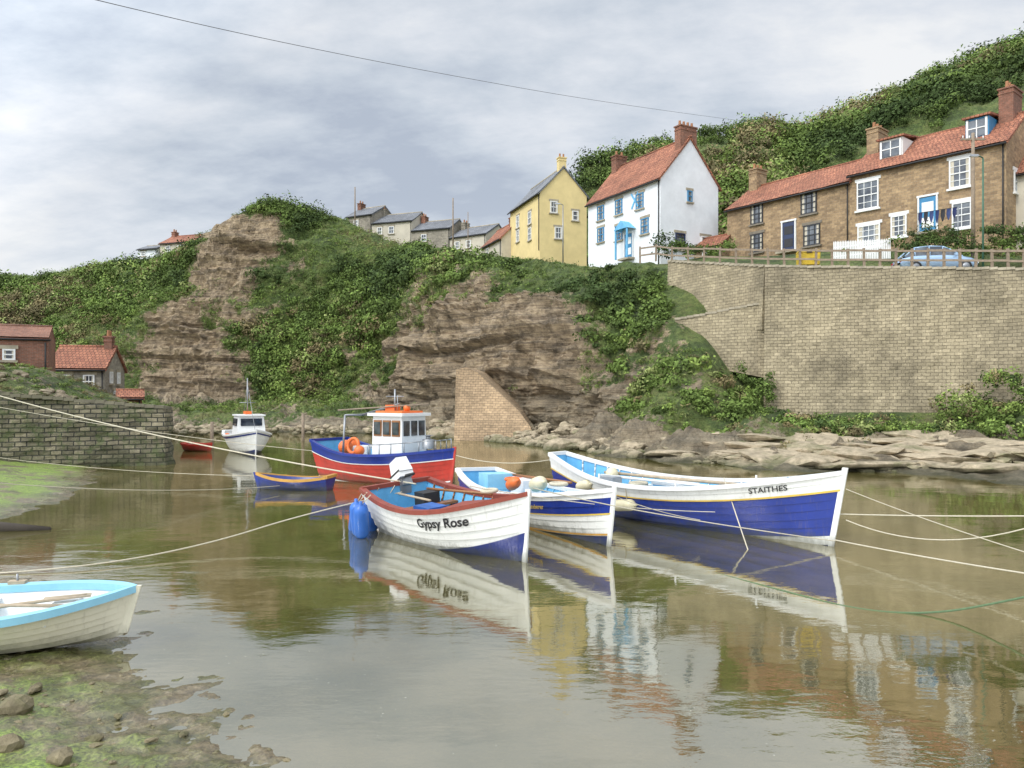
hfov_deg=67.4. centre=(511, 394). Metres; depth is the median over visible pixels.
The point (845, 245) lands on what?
picket fence
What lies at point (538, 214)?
gutter
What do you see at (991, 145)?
gutter
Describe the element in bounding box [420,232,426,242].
windows
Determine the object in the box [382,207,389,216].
chimney
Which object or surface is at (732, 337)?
terrace wall
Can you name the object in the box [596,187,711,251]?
windows
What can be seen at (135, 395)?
quay store
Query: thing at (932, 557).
mooring rope
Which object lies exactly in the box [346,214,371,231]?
gutter
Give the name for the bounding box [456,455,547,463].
mooring rope
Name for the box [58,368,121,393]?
windows
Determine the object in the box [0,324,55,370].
brick outbuilding
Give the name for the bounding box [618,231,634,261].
door
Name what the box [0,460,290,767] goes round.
mud bank
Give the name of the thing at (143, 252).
windows
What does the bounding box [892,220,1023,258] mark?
garden hedge
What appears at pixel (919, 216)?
washing line
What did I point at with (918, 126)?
background hill
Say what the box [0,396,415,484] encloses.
mooring rope
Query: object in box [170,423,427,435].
beach rocks
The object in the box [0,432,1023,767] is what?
water
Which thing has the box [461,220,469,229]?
chimney
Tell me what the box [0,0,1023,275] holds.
sky
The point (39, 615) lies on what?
rowing dinghy
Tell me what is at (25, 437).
quay wall
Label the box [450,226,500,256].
walls
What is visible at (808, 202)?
windows
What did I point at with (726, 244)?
garden shrubs
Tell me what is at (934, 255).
parked car
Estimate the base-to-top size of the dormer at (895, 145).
2.020 m
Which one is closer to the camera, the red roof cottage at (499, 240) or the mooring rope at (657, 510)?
the mooring rope at (657, 510)
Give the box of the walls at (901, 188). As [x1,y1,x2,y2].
[850,120,1023,249]
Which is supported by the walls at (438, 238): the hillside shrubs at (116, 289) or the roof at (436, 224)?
the roof at (436, 224)
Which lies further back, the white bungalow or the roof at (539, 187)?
the white bungalow
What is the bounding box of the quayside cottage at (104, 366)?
[55,330,127,393]
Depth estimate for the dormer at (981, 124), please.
47.30 m
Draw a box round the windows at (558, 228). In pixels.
[515,199,579,243]
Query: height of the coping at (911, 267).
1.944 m
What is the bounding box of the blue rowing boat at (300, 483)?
[253,472,336,490]
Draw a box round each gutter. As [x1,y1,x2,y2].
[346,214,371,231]
[370,221,410,241]
[410,228,449,246]
[448,234,484,243]
[507,193,538,250]
[846,141,1006,248]
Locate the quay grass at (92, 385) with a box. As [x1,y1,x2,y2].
[0,363,146,404]
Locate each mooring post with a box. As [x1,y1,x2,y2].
[210,422,213,448]
[301,413,304,440]
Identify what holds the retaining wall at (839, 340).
on the cliff terrain at (525, 344)
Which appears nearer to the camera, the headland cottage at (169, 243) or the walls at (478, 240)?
the walls at (478, 240)
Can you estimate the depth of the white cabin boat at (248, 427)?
39.40 m
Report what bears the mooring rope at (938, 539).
attached to the blue coble at (809, 505)
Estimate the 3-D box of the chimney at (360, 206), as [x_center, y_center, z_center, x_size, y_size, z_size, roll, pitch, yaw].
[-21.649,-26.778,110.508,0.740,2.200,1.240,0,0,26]
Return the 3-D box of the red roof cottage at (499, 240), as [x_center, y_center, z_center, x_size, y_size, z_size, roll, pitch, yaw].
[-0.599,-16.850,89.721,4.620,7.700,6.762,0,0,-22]
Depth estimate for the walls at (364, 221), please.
106.65 m
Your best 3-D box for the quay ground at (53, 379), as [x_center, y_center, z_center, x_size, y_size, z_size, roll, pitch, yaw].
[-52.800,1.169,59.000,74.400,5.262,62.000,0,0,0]
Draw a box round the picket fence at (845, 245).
[833,238,890,258]
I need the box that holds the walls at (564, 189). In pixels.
[510,168,586,265]
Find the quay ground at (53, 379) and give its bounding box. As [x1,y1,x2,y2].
[0,366,127,465]
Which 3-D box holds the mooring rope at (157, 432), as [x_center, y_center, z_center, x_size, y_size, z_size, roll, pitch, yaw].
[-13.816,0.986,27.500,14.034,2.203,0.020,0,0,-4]
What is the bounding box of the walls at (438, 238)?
[412,221,460,248]
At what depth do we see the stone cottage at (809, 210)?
56.21 m
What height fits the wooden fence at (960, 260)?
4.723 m
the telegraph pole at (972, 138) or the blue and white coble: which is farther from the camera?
the telegraph pole at (972, 138)
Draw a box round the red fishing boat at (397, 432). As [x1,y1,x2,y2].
[309,389,456,483]
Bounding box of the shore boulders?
[426,418,985,473]
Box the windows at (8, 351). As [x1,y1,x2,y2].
[0,345,17,362]
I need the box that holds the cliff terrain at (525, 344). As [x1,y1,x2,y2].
[3,200,1023,485]
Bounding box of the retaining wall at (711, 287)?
[668,262,764,329]
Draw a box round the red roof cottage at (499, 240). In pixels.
[479,218,510,256]
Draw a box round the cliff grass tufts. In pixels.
[0,193,1023,447]
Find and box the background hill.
[581,56,1023,265]
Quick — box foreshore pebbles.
[0,633,289,767]
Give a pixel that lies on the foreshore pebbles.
(17, 704)
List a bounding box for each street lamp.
[555,203,563,262]
[969,154,983,266]
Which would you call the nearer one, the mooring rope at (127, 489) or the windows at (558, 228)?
the mooring rope at (127, 489)
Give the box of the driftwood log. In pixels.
[0,522,50,530]
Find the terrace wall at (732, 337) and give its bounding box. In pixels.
[675,305,763,376]
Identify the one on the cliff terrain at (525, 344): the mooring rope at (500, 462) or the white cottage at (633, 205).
the white cottage at (633, 205)
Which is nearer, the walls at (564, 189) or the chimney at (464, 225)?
the walls at (564, 189)
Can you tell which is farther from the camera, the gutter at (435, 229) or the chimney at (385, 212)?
the chimney at (385, 212)
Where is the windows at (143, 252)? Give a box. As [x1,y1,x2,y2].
[140,250,145,256]
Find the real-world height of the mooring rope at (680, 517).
1.231 m
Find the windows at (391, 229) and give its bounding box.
[376,225,394,234]
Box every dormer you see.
[876,133,918,159]
[961,111,998,137]
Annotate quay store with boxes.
[116,388,144,403]
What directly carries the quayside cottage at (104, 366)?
on the quay ground at (53, 379)
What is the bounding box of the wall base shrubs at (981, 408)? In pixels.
[685,360,1023,440]
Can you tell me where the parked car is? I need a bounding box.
[891,246,978,267]
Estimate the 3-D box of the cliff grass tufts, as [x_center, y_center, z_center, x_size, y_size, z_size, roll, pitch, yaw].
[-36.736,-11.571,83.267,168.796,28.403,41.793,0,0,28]
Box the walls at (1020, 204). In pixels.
[1016,175,1023,249]
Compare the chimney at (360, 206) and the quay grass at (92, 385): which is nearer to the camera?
the quay grass at (92, 385)
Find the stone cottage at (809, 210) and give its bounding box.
[723,158,861,256]
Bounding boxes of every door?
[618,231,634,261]
[775,218,797,254]
[914,192,938,236]
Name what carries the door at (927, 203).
attached to the walls at (901, 188)
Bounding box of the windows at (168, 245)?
[165,243,182,251]
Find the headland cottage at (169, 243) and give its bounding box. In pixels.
[158,229,200,253]
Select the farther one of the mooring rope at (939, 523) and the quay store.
the quay store
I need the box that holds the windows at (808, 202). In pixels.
[748,187,821,254]
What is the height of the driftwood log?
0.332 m
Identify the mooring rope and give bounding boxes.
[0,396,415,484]
[0,407,311,450]
[0,483,279,490]
[0,492,401,573]
[4,458,243,475]
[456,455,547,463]
[470,486,710,511]
[533,488,834,540]
[617,497,698,519]
[719,573,1023,613]
[724,478,747,549]
[835,539,1023,573]
[840,513,1023,516]
[846,489,1023,551]
[846,520,1023,540]
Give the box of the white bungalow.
[136,245,159,258]
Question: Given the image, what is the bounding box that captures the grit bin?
[795,251,819,265]
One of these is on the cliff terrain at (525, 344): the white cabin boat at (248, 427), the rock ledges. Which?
the rock ledges
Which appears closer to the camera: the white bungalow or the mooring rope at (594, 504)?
the mooring rope at (594, 504)
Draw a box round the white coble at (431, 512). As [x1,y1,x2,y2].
[348,456,530,562]
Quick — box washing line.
[917,207,958,246]
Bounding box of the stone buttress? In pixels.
[454,367,533,440]
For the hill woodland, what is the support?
on the cliff terrain at (525, 344)
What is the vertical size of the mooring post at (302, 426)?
2.300 m
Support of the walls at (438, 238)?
on the cliff terrain at (525, 344)
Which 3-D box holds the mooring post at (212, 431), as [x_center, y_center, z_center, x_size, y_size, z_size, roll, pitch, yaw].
[-16.797,2.500,43.000,0.185,2.000,0.185,0,0,22]
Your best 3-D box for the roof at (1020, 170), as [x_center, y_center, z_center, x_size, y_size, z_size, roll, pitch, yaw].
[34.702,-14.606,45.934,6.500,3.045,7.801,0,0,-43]
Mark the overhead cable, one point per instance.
(373, 60)
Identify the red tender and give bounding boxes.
[180,442,211,450]
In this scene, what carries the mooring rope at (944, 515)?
attached to the blue coble at (809, 505)
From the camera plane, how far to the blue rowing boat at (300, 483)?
24.05 m
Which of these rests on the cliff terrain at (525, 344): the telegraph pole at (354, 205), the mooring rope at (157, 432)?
the telegraph pole at (354, 205)
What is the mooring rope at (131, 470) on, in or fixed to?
on the water
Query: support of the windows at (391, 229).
attached to the walls at (402, 231)
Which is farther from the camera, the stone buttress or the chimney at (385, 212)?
the chimney at (385, 212)
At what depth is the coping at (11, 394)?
32.01 m
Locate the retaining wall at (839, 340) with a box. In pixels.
[764,267,1023,416]
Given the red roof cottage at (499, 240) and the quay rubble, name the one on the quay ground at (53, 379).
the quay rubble
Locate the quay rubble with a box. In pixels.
[0,365,77,398]
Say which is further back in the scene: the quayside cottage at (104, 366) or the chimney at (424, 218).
the chimney at (424, 218)
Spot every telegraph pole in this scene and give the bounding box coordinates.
[354,187,355,224]
[452,198,453,246]
[961,133,984,257]
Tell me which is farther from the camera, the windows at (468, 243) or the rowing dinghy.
the windows at (468, 243)
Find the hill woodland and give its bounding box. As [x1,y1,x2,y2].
[568,22,1023,263]
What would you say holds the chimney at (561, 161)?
on the roof at (539, 187)
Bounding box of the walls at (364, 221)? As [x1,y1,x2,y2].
[346,208,389,231]
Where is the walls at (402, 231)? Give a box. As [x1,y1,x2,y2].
[372,214,422,244]
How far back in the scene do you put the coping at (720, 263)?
47.53 m
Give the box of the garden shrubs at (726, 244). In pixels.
[649,229,906,258]
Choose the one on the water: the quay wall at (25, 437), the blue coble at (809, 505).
the blue coble at (809, 505)
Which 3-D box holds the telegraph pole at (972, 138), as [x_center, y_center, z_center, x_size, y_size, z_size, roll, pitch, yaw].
[25.211,-10.191,42.000,1.300,8.273,0.240,0,0,0]
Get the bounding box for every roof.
[345,205,390,217]
[373,211,422,224]
[413,218,460,230]
[449,223,501,237]
[510,165,588,211]
[846,111,1023,176]
[1016,157,1023,176]
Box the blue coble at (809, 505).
[548,451,847,546]
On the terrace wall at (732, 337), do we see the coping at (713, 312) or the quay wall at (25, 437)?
the coping at (713, 312)
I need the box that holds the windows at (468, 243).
[454,238,471,249]
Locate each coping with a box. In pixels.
[0,391,171,409]
[667,259,766,267]
[675,303,758,319]
[765,264,1023,270]
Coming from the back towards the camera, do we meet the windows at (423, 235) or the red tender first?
the windows at (423, 235)
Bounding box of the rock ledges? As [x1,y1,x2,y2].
[643,430,1023,472]
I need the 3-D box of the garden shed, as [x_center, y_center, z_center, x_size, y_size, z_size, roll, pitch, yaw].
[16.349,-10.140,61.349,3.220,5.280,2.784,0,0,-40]
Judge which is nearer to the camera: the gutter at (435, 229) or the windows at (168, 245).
the gutter at (435, 229)
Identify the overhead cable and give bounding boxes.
[97,0,797,129]
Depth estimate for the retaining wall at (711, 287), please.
47.25 m
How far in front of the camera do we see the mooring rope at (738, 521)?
15.60 m
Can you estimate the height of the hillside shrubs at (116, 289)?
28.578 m
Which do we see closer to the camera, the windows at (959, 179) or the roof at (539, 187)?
the windows at (959, 179)
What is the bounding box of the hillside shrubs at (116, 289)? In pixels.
[0,189,1023,436]
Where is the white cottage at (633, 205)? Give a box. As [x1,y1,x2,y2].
[584,120,721,266]
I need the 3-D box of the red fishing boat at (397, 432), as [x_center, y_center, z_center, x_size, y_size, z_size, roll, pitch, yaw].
[-4.281,1.600,26.604,6.010,3.600,2.600,0,0,35]
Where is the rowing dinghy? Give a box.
[0,574,141,653]
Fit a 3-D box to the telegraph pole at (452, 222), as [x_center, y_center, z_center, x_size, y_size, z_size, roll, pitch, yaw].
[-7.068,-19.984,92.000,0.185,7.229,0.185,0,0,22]
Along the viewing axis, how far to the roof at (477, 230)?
101.56 m
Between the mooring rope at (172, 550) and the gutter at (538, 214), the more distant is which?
the gutter at (538, 214)
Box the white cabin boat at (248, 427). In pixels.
[222,378,271,454]
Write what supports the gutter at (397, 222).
attached to the walls at (402, 231)
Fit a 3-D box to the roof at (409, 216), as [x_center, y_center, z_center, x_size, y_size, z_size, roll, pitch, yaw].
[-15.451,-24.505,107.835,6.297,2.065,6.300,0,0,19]
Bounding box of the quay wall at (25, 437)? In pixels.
[0,396,175,466]
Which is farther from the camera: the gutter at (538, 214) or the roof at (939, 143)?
the gutter at (538, 214)
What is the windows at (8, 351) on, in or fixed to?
in the brick outbuilding
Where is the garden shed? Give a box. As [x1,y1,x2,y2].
[693,233,730,257]
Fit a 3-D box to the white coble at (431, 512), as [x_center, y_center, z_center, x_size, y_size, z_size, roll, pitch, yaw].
[-1.431,2.365,15.563,2.484,1.894,5.392,-5,3,-39]
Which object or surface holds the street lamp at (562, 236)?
on the cliff terrain at (525, 344)
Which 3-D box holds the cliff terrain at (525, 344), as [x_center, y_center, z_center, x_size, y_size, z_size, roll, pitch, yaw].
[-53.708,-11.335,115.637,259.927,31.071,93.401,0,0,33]
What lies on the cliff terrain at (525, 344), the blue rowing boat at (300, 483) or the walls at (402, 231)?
the walls at (402, 231)
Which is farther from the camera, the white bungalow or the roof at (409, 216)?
the white bungalow
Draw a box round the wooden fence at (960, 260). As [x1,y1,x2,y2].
[639,244,1023,269]
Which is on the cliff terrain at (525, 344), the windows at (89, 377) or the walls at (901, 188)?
the walls at (901, 188)
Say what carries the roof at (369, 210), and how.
on the walls at (364, 221)
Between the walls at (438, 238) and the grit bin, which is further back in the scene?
the walls at (438, 238)
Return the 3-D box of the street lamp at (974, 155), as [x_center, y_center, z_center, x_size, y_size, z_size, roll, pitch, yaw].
[24.958,-9.416,41.198,0.878,6.958,0.249,0,0,-6]
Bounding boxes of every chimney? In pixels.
[357,201,365,209]
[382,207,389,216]
[420,213,428,223]
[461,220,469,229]
[556,153,566,171]
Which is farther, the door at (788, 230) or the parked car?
the door at (788, 230)
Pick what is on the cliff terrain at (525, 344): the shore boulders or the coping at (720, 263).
the shore boulders
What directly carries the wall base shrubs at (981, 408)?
on the cliff terrain at (525, 344)
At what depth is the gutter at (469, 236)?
99.74 m
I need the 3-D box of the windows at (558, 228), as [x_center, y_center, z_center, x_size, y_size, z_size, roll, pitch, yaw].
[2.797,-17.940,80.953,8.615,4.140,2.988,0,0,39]
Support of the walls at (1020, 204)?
on the cliff terrain at (525, 344)
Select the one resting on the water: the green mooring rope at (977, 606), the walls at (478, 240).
the green mooring rope at (977, 606)
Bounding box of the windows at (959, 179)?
[854,153,1018,249]

